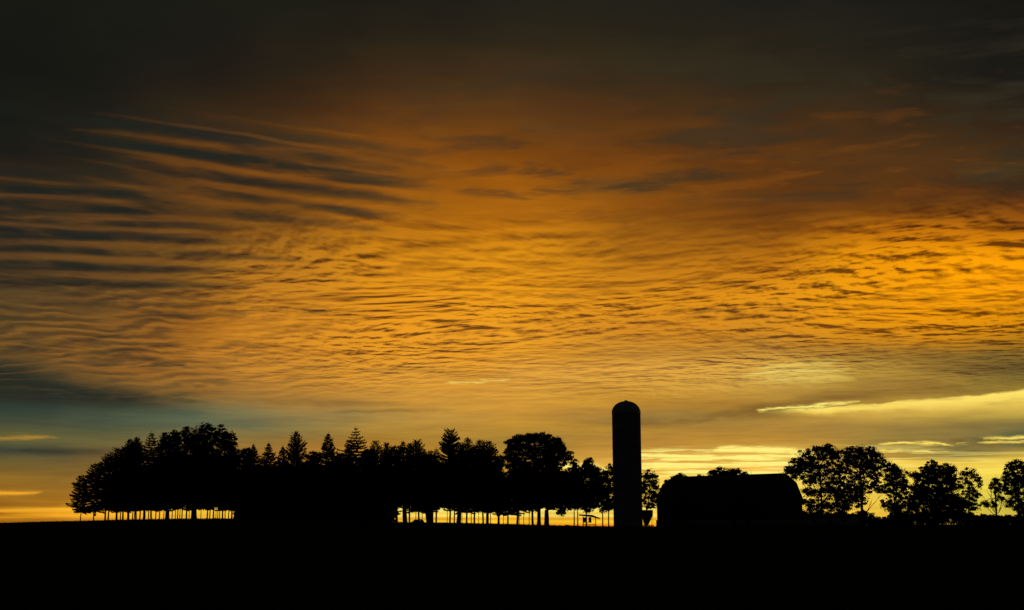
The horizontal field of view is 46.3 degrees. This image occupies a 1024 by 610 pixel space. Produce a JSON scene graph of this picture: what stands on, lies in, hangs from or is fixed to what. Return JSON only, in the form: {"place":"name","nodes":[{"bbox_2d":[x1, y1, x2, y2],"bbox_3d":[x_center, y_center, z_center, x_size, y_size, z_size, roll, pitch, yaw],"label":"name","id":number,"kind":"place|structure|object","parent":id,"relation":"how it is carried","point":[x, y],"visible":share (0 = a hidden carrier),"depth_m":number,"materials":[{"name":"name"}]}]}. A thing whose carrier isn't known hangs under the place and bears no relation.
{"place":"outdoors","nodes":[
{"label":"outdoors","id":0,"kind":"place"},
{"bbox_2d":[0,518,1023,609],"bbox_3d":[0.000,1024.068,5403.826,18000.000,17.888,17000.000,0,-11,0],"label":"ground","id":1,"kind":"structure","parent":0,"point":[409,596],"depth_m":42.66,"materials":[{"name":"black plant"}]},
{"bbox_2d":[65,475,98,519],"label":"fir tree","id":2,"kind":"object","parent":1,"relation":"on","point":[80,495],"visible":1,"depth_m":229.65,"materials":[{"name":"black plant"}]},
{"bbox_2d":[80,462,111,519],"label":"fir tree","id":3,"kind":"object","parent":1,"relation":"on","point":[92,475],"visible":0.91,"depth_m":231.73,"materials":[{"name":"black plant"}]},
{"bbox_2d":[92,453,122,519],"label":"fir tree","id":4,"kind":"object","parent":1,"relation":"on","point":[107,467],"visible":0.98,"depth_m":232.92,"materials":[{"name":"black plant"}]},
{"bbox_2d":[102,447,133,519],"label":"fir tree","id":5,"kind":"object","parent":1,"relation":"on","point":[115,455],"visible":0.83,"depth_m":234.65,"materials":[{"name":"black plant"}]},
{"bbox_2d":[106,509,133,518],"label":"spruce tree","id":6,"kind":"object","parent":1,"relation":"on","point":[125,511],"visible":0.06,"depth_m":243.73,"materials":[{"name":"black plant"}]},
{"bbox_2d":[116,439,142,519],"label":"fir tree","id":7,"kind":"object","parent":1,"relation":"on","point":[128,449],"visible":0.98,"depth_m":235.08,"materials":[{"name":"black plant"}]},
{"bbox_2d":[129,437,147,518],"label":"fir tree","id":8,"kind":"object","parent":1,"relation":"on","point":[139,444],"visible":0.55,"depth_m":237.30,"materials":[{"name":"black plant"}]},
{"bbox_2d":[129,474,149,518],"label":"spruce tree","id":9,"kind":"object","parent":1,"relation":"on","point":[136,493],"visible":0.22,"depth_m":237.18,"materials":[{"name":"black plant"}]},
{"bbox_2d":[134,431,165,518],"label":"spruce tree","id":10,"kind":"object","parent":1,"relation":"on","point":[150,450],"visible":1,"depth_m":234.26,"materials":[{"name":"black plant"}]},
{"bbox_2d":[138,508,161,519],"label":"spruce tree","id":11,"kind":"object","parent":1,"relation":"on","point":[144,514],"visible":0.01,"depth_m":252.12,"materials":[{"name":"black plant"}]},
{"bbox_2d":[132,465,173,518],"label":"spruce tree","id":12,"kind":"object","parent":1,"relation":"on","point":[154,489],"visible":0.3,"depth_m":236.13,"materials":[{"name":"black plant"}]},
{"bbox_2d":[148,429,191,518],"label":"broadleaf tree","id":13,"kind":"object","parent":1,"relation":"on","point":[169,445],"visible":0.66,"depth_m":236.59,"materials":[{"name":"black plant"}]},
{"bbox_2d":[158,459,188,518],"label":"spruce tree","id":14,"kind":"object","parent":1,"relation":"on","point":[170,490],"visible":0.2,"depth_m":235.78,"materials":[{"name":"black plant"}]},
{"bbox_2d":[171,454,195,518],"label":"broadleaf tree","id":15,"kind":"object","parent":1,"relation":"on","point":[179,481],"visible":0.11,"depth_m":236.92,"materials":[{"name":"black plant"}]},
{"bbox_2d":[169,507,199,518],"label":"spruce tree","id":16,"kind":"object","parent":1,"relation":"on","point":[180,509],"visible":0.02,"depth_m":251.93,"materials":[{"name":"plant"}]},
{"bbox_2d":[168,422,241,517],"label":"broadleaf tree","id":17,"kind":"object","parent":1,"relation":"on","point":[202,475],"visible":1,"depth_m":234.38,"materials":[{"name":"black plant"}]},
{"bbox_2d":[218,470,246,518],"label":"tree","id":18,"kind":"object","parent":1,"relation":"on","point":[229,506],"visible":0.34,"depth_m":237.35,"materials":[{"name":"plant"}]},
{"bbox_2d":[234,447,257,502],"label":"broadleaf tree","id":19,"kind":"object","parent":1,"relation":"on","point":[244,453],"visible":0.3,"depth_m":239.93,"materials":[{"name":"black plant"}]},
{"bbox_2d":[240,443,266,504],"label":"spruce tree","id":20,"kind":"object","parent":1,"relation":"on","point":[252,467],"visible":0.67,"depth_m":233.67,"materials":[{"name":"black plant"}]},
{"bbox_2d":[259,443,281,501],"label":"spruce tree","id":21,"kind":"object","parent":1,"relation":"on","point":[269,470],"visible":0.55,"depth_m":236.63,"materials":[{"name":"black plant"}]},
{"bbox_2d":[272,447,291,495],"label":"spruce tree","id":22,"kind":"object","parent":1,"relation":"on","point":[281,451],"visible":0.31,"depth_m":239.56,"materials":[{"name":"black plant"}]},
{"bbox_2d":[278,431,313,517],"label":"spruce tree","id":23,"kind":"object","parent":1,"relation":"on","point":[295,470],"visible":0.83,"depth_m":233.50,"materials":[{"name":"black plant"}]},
{"bbox_2d":[300,451,323,498],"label":"broadleaf tree","id":24,"kind":"object","parent":1,"relation":"on","point":[311,459],"visible":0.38,"depth_m":239.81,"materials":[{"name":"black plant"}]},
{"bbox_2d":[314,432,342,497],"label":"spruce tree","id":25,"kind":"object","parent":1,"relation":"on","point":[326,480],"visible":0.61,"depth_m":236.65,"materials":[{"name":"black plant"}]},
{"bbox_2d":[324,452,350,488],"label":"broadleaf tree","id":26,"kind":"object","parent":1,"relation":"on","point":[339,484],"visible":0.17,"depth_m":240.04,"materials":[{"name":"black plant"}]},
{"bbox_2d":[340,447,358,488],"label":"spruce tree","id":27,"kind":"object","parent":1,"relation":"on","point":[349,469],"visible":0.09,"depth_m":239.61,"materials":[{"name":"black plant"}]},
{"bbox_2d":[336,428,375,520],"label":"spruce tree","id":28,"kind":"object","parent":1,"relation":"on","point":[360,467],"visible":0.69,"depth_m":233.52,"materials":[{"name":"black plant"}]},
{"bbox_2d":[356,449,380,487],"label":"broadleaf tree","id":29,"kind":"object","parent":1,"relation":"on","point":[366,468],"visible":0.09,"depth_m":239.72,"materials":[{"name":"black plant"}]},
{"bbox_2d":[365,440,386,501],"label":"spruce tree","id":30,"kind":"object","parent":1,"relation":"on","point":[374,457],"visible":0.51,"depth_m":236.72,"materials":[{"name":"black plant"}]},
{"bbox_2d":[378,442,399,518],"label":"spruce tree","id":31,"kind":"object","parent":1,"relation":"on","point":[386,455],"visible":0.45,"depth_m":239.49,"materials":[{"name":"black plant"}]},
{"bbox_2d":[384,445,402,513],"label":"broadleaf tree","id":32,"kind":"object","parent":1,"relation":"on","point":[393,453],"visible":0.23,"depth_m":239.79,"materials":[{"name":"black plant"}]},
{"bbox_2d":[391,479,400,520],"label":"broadleaf tree","id":33,"kind":"object","parent":1,"relation":"on","point":[395,503],"visible":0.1,"depth_m":238.84,"materials":[{"name":"black plant"}]},
{"bbox_2d":[392,441,412,506],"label":"spruce tree","id":34,"kind":"object","parent":1,"relation":"on","point":[402,451],"visible":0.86,"depth_m":233.72,"materials":[{"name":"black plant"}]},
{"bbox_2d":[390,460,421,521],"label":"broadleaf tree","id":35,"kind":"object","parent":1,"relation":"on","point":[404,471],"visible":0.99,"depth_m":232.48,"materials":[{"name":"black plant"}]},
{"bbox_2d":[405,443,417,521],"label":"tree","id":36,"kind":"object","parent":1,"relation":"on","point":[410,448],"visible":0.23,"depth_m":237.06,"materials":[{"name":"black plant"}]},
{"bbox_2d":[398,477,424,519],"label":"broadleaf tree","id":37,"kind":"object","parent":1,"relation":"on","point":[414,509],"visible":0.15,"depth_m":245.69,"materials":[{"name":"black plant"}]},
{"bbox_2d":[412,519,423,522],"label":"shrub","id":38,"kind":"object","parent":1,"relation":"on","point":[419,521],"visible":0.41,"depth_m":225.25,"materials":[{"name":"black plant"}]},
{"bbox_2d":[411,439,429,520],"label":"tree","id":39,"kind":"object","parent":1,"relation":"on","point":[418,452],"visible":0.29,"depth_m":239.91,"materials":[{"name":"black plant"}]},
{"bbox_2d":[408,466,449,522],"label":"broadleaf tree","id":40,"kind":"object","parent":1,"relation":"on","point":[429,498],"visible":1,"depth_m":231.62,"materials":[{"name":"black plant"}]},
{"bbox_2d":[420,450,440,521],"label":"broadleaf tree","id":41,"kind":"object","parent":1,"relation":"on","point":[430,453],"visible":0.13,"depth_m":239.40,"materials":[{"name":"black plant"}]},
{"bbox_2d":[415,474,448,522],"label":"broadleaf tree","id":42,"kind":"object","parent":1,"relation":"on","point":[433,506],"visible":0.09,"depth_m":238.90,"materials":[{"name":"black plant"}]},
{"bbox_2d":[430,446,445,521],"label":"tree","id":43,"kind":"object","parent":1,"relation":"on","point":[436,463],"visible":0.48,"depth_m":236.56,"materials":[{"name":"black plant"}]},
{"bbox_2d":[438,460,456,519],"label":"spruce tree","id":44,"kind":"object","parent":1,"relation":"on","point":[453,507],"depth_m":246.20,"materials":[{"name":"black plant"}]},
{"bbox_2d":[437,428,460,522],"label":"spruce tree","id":45,"kind":"object","parent":1,"relation":"on","point":[448,448],"visible":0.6,"depth_m":239.56,"materials":[{"name":"black plant"}]},
{"bbox_2d":[439,461,475,522],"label":"broadleaf tree","id":46,"kind":"object","parent":1,"relation":"on","point":[459,486],"visible":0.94,"depth_m":232.37,"materials":[{"name":"black plant"}]},
{"bbox_2d":[447,443,470,508],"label":"spruce tree","id":47,"kind":"object","parent":1,"relation":"on","point":[461,457],"visible":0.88,"depth_m":233.65,"materials":[{"name":"black plant"}]},
{"bbox_2d":[442,505,479,514],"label":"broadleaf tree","id":48,"kind":"object","parent":1,"relation":"on","point":[456,509],"visible":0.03,"depth_m":258.32,"materials":[{"name":"black plant"}]},
{"bbox_2d":[453,437,478,522],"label":"spruce tree","id":49,"kind":"object","parent":1,"relation":"on","point":[470,449],"visible":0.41,"depth_m":236.59,"materials":[{"name":"black plant"}]},
{"bbox_2d":[469,445,478,522],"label":"spruce tree","id":50,"kind":"object","parent":1,"relation":"on","point":[474,497],"visible":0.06,"depth_m":238.38,"materials":[{"name":"black plant"}]},
{"bbox_2d":[469,480,481,522],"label":"broadleaf tree","id":51,"kind":"object","parent":1,"relation":"on","point":[479,506],"visible":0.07,"depth_m":239.30,"materials":[{"name":"black plant"}]},
{"bbox_2d":[461,480,493,522],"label":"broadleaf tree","id":52,"kind":"object","parent":1,"relation":"on","point":[477,509],"visible":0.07,"depth_m":245.36,"materials":[{"name":"black plant"}]},
{"bbox_2d":[469,439,495,523],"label":"spruce tree","id":53,"kind":"object","parent":1,"relation":"on","point":[481,466],"visible":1,"depth_m":233.39,"materials":[{"name":"black plant"}]},
{"bbox_2d":[473,441,502,523],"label":"spruce tree","id":54,"kind":"object","parent":1,"relation":"on","point":[489,445],"visible":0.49,"depth_m":236.13,"materials":[{"name":"black plant"}]},
{"bbox_2d":[489,454,508,523],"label":"broadleaf tree","id":55,"kind":"object","parent":1,"relation":"on","point":[501,503],"visible":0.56,"depth_m":239.08,"materials":[{"name":"black plant"}]},
{"bbox_2d":[493,484,510,523],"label":"broadleaf tree","id":56,"kind":"object","parent":1,"relation":"on","point":[507,493],"visible":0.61,"depth_m":239.04,"materials":[{"name":"black plant"}]},
{"bbox_2d":[489,480,524,523],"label":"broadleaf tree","id":57,"kind":"object","parent":1,"relation":"on","point":[511,511],"visible":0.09,"depth_m":245.86,"materials":[{"name":"black plant"}]},
{"bbox_2d":[504,475,525,523],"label":"broadleaf tree","id":58,"kind":"object","parent":1,"relation":"on","point":[517,508],"visible":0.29,"depth_m":236.45,"materials":[{"name":"black plant"}]},
{"bbox_2d":[522,500,534,522],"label":"broadleaf tree","id":59,"kind":"object","parent":1,"relation":"on","point":[529,509],"visible":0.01,"depth_m":239.46,"materials":[{"name":"black plant"}]},
{"bbox_2d":[500,431,573,524],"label":"oak tree","id":60,"kind":"object","parent":1,"relation":"on","point":[537,455],"visible":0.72,"depth_m":234.00,"materials":[{"name":"black plant"}]},
{"bbox_2d":[531,507,542,523],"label":"broadleaf tree","id":61,"kind":"object","parent":1,"relation":"on","point":[532,519],"depth_m":246.01,"materials":[{"name":"black plant"}]},
{"bbox_2d":[526,466,575,525],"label":"oak tree","id":62,"kind":"object","parent":1,"relation":"on","point":[554,482],"visible":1,"depth_m":229.62,"materials":[{"name":"black plant"}]},
{"bbox_2d":[564,458,587,524],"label":"broadleaf tree","id":63,"kind":"object","parent":1,"relation":"on","point":[575,468],"visible":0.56,"depth_m":236.57,"materials":[{"name":"black plant"}]},
{"bbox_2d":[577,471,591,525],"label":"broadleaf tree","id":64,"kind":"object","parent":1,"relation":"on","point":[586,502],"visible":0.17,"depth_m":240.74,"materials":[{"name":"black plant"}]},
{"bbox_2d":[579,514,599,525],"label":"open shelter","id":65,"kind":"object","parent":1,"relation":"on","point":[585,520],"visible":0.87,"depth_m":226.37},
{"bbox_2d":[578,457,601,523],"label":"broadleaf tree","id":66,"kind":"object","parent":1,"relation":"on","point":[589,468],"visible":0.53,"depth_m":242.64,"materials":[{"name":"black plant"}]},
{"bbox_2d":[589,469,612,525],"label":"broadleaf tree","id":67,"kind":"object","parent":1,"relation":"on","point":[599,484],"visible":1,"depth_m":238.74,"materials":[{"name":"black plant"}]},
{"bbox_2d":[598,463,612,525],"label":"broadleaf tree","id":68,"kind":"object","parent":1,"relation":"on","point":[610,473],"visible":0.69,"depth_m":239.46,"materials":[{"name":"black plant"}]},
{"bbox_2d":[612,400,642,526],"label":"silo","id":69,"kind":"object","parent":1,"relation":"on","point":[627,463],"visible":0.98,"depth_m":228.13,"materials":[{"name":"concrete"}]},
{"bbox_2d":[642,510,652,526],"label":"feed hopper","id":70,"kind":"object","parent":1,"relation":"on","point":[647,516],"visible":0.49,"depth_m":231.58,"materials":[{"name":"paint"}]},
{"bbox_2d":[642,469,660,509],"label":"broadleaf tree","id":71,"kind":"object","parent":1,"relation":"on","point":[652,484],"visible":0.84,"depth_m":246.79,"materials":[{"name":"black plant"}]},
{"bbox_2d":[664,472,686,482],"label":"broadleaf tree","id":72,"kind":"object","parent":1,"relation":"on","point":[680,474],"visible":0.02,"depth_m":264.39,"materials":[{"name":"black plant"}]},
{"bbox_2d":[707,466,747,475],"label":"broadleaf tree","id":73,"kind":"object","parent":1,"relation":"on","point":[727,471],"visible":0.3,"depth_m":267.51,"materials":[{"name":"black plant"}]},
{"bbox_2d":[654,473,804,526],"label":"barn","id":74,"kind":"structure","parent":1,"relation":"on","point":[774,499],"depth_m":225.42,"materials":[{"name":"stone"}]},
{"bbox_2d":[700,497,720,519],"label":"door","id":75,"kind":"structure","parent":74,"relation":"in","point":[708,511],"depth_m":225.52,"materials":[{"name":"black"}]},
{"bbox_2d":[781,443,851,511],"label":"maple tree","id":76,"kind":"object","parent":1,"relation":"on","point":[822,453],"visible":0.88,"depth_m":258.52,"materials":[{"name":"black plant"}]},
{"bbox_2d":[803,508,847,513],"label":"shrub","id":77,"kind":"object","parent":1,"relation":"on","point":[822,511],"visible":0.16,"depth_m":241.14,"materials":[{"name":"black plant"}]},
{"bbox_2d":[803,514,860,525],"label":"shed","id":78,"kind":"structure","parent":1,"relation":"on","point":[831,519],"depth_m":234.04,"materials":[{"name":"black"}]},
{"bbox_2d":[827,517,831,524],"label":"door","id":79,"kind":"structure","parent":78,"relation":"in","point":[829,519],"depth_m":233.96,"materials":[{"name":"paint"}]},
{"bbox_2d":[832,444,888,510],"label":"maple tree","id":80,"kind":"object","parent":1,"relation":"on","point":[870,467],"visible":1,"depth_m":253.90,"materials":[{"name":"black plant"}]},
{"bbox_2d":[848,510,880,524],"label":"shrub","id":81,"kind":"object","parent":1,"relation":"on","point":[866,518],"visible":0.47,"depth_m":240.82,"materials":[{"name":"black plant"}]},
{"bbox_2d":[879,461,909,513],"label":"broadleaf tree","id":82,"kind":"object","parent":1,"relation":"on","point":[894,478],"visible":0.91,"depth_m":258.28,"materials":[{"name":"black plant"}]},
{"bbox_2d":[882,511,912,524],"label":"shrub","id":83,"kind":"object","parent":1,"relation":"on","point":[902,518],"visible":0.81,"depth_m":241.51,"materials":[{"name":"black plant"}]},
{"bbox_2d":[907,508,949,524],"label":"shrub","id":84,"kind":"object","parent":1,"relation":"on","point":[933,517],"visible":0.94,"depth_m":240.61,"materials":[{"name":"black plant"}]},
{"bbox_2d":[901,459,969,512],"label":"maple tree","id":85,"kind":"object","parent":1,"relation":"on","point":[942,480],"visible":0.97,"depth_m":251.62,"materials":[{"name":"black plant"}]},
{"bbox_2d":[944,508,977,524],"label":"shrub","id":86,"kind":"object","parent":1,"relation":"on","point":[961,516],"visible":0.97,"depth_m":241.59,"materials":[{"name":"black plant"}]},
{"bbox_2d":[957,467,983,512],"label":"broadleaf tree","id":87,"kind":"object","parent":1,"relation":"on","point":[971,475],"visible":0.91,"depth_m":258.74,"materials":[{"name":"black plant"}]},
{"bbox_2d":[973,513,1000,524],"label":"shrub","id":88,"kind":"object","parent":1,"relation":"on","point":[985,519],"visible":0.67,"depth_m":241.88,"materials":[{"name":"black plant"}]},
{"bbox_2d":[980,477,1006,516],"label":"half dead tree","id":89,"kind":"object","parent":1,"relation":"on","point":[996,490],"visible":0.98,"depth_m":254.74,"materials":[{"name":"black plant"}]},
{"bbox_2d":[996,514,1023,523],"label":"shrub","id":90,"kind":"object","parent":1,"relation":"on","point":[1011,519],"visible":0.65,"depth_m":241.80,"materials":[{"name":"black plant"}]},
{"bbox_2d":[999,459,1023,515],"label":"broadleaf tree","id":91,"kind":"object","parent":1,"relation":"on","point":[1016,482],"visible":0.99,"depth_m":251.57,"materials":[{"name":"black plant"}]},
{"bbox_2d":[0,0,1023,526],"label":"sky","id":92,"kind":"structure","parent":0,"point":[770,230],"materials":[{"name":"orange"}]}
]}

